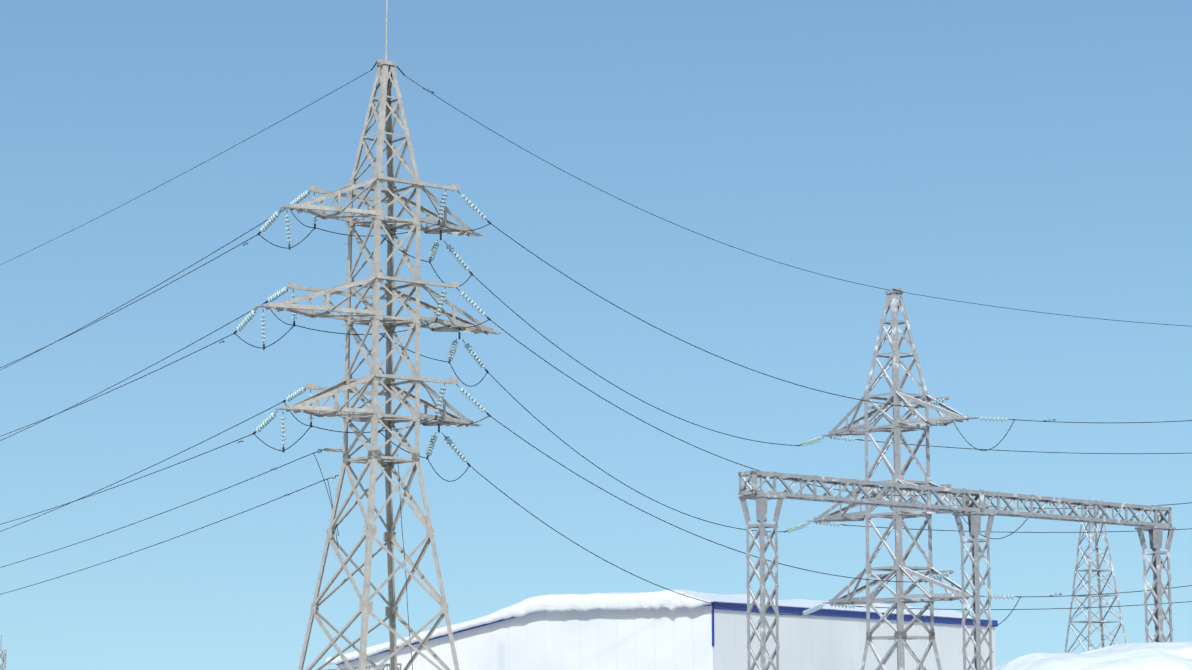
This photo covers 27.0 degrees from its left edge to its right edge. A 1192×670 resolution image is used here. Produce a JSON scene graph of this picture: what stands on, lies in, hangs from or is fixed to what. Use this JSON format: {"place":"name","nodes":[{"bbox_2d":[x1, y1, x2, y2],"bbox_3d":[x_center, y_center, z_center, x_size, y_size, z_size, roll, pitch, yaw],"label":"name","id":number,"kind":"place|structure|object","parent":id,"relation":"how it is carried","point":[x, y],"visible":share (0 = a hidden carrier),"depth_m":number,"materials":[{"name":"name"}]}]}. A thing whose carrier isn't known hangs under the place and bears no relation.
{"place":"outdoors","nodes":[
{"label":"outdoors","id":0,"kind":"place"},
{"bbox_2d":[0,0,1191,669],"label":"sky","id":1,"kind":"structure","parent":0,"point":[1029,155],"materials":[{"name":"blue"}]},
{"bbox_2d":[993,641,1191,669],"bbox_3d":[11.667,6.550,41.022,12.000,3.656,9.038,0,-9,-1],"label":"snow bank","id":2,"kind":"structure","parent":0,"point":[1155,656],"depth_m":39.57,"materials":[{"name":"white snow"}]},
{"label":"ground","id":3,"kind":"structure","parent":0,"visible":0},
{"bbox_2d":[255,0,502,669],"bbox_3d":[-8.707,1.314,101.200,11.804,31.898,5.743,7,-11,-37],"label":"tower","id":4,"kind":"structure","parent":3,"relation":"on","point":[374,415],"depth_m":101.02,"materials":[{"name":"metal"}]},
{"bbox_2d":[324,448,343,451],"bbox_3d":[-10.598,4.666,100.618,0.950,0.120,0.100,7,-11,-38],"label":"bracket","id":5,"kind":"object","parent":4,"relation":"attached to","point":[333,450],"visible":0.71,"depth_m":100.55,"materials":[{"name":"metal"}]},
{"bbox_2d":[0,70,1191,669],"bbox_3d":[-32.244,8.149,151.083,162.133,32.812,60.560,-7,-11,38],"label":"wires","id":6,"kind":"object","parent":4,"relation":"attached to","point":[536,418],"visible":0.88,"depth_m":110.89,"materials":[{"name":"black metal"}]},
{"bbox_2d":[0,499,1126,669],"bbox_3d":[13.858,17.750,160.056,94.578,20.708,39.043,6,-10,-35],"label":"lattice towers","id":7,"kind":"structure","parent":3,"relation":"on","point":[1098,570],"depth_m":198.99,"materials":[{"name":"grey metal"}]},
{"bbox_2d":[337,606,995,669],"bbox_3d":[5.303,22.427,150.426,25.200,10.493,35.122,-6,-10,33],"label":"building","id":8,"kind":"structure","parent":3,"relation":"on","point":[654,639],"depth_m":135.67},
{"bbox_2d":[326,590,972,664],"bbox_3d":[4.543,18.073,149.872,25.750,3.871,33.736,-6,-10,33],"label":"roof snow","id":9,"kind":"structure","parent":8,"relation":"on","point":[655,600],"depth_m":134.59,"materials":[{"name":"white snow"}]},
{"bbox_2d":[336,601,997,664],"bbox_3d":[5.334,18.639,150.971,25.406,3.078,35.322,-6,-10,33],"label":"roof trim","id":10,"kind":"structure","parent":8,"relation":"on","point":[844,613],"depth_m":140.36,"materials":[{"name":"metal"}]},
{"bbox_2d":[806,288,992,669],"bbox_3d":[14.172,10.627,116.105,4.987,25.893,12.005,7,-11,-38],"label":"tower","id":11,"kind":"structure","parent":3,"relation":"on","point":[897,426],"depth_m":116.13,"materials":[{"name":"grey metal"}]},
{"bbox_2d":[236,190,1026,615],"bbox_3d":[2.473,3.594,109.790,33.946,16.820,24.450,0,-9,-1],"label":"glass insulator","id":12,"kind":"object","parent":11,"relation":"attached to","point":[242,324],"visible":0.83,"depth_m":102.59,"materials":[{"name":"glass"}]},
{"bbox_2d":[239,191,1027,610],"bbox_3d":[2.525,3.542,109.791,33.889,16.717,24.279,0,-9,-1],"label":"insulator caps","id":13,"kind":"object","parent":12,"relation":"attached to","point":[481,365],"visible":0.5,"depth_m":102.73,"materials":[{"name":"grey metal"}]},
{"bbox_2d":[219,60,1074,615],"bbox_3d":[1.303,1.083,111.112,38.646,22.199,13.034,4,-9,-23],"label":"fittings","id":14,"kind":"object","parent":12,"relation":"attached to","point":[487,370],"visible":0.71,"depth_m":103.20,"materials":[{"name":"grey metal"}]},
{"bbox_2d":[868,396,953,577],"bbox_3d":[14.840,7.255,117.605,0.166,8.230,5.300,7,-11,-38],"label":"insulator strings","id":15,"kind":"object","parent":11,"relation":"attached to","point":[946,485],"visible":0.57,"depth_m":117.00,"materials":[{"name":"grey metal"}]},
{"bbox_2d":[738,469,1175,669],"bbox_3d":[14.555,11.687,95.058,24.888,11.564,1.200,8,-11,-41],"label":"portal","id":16,"kind":"object","parent":3,"relation":"on","point":[1156,527],"visible":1,"depth_m":94.96,"materials":[{"name":"metal"}]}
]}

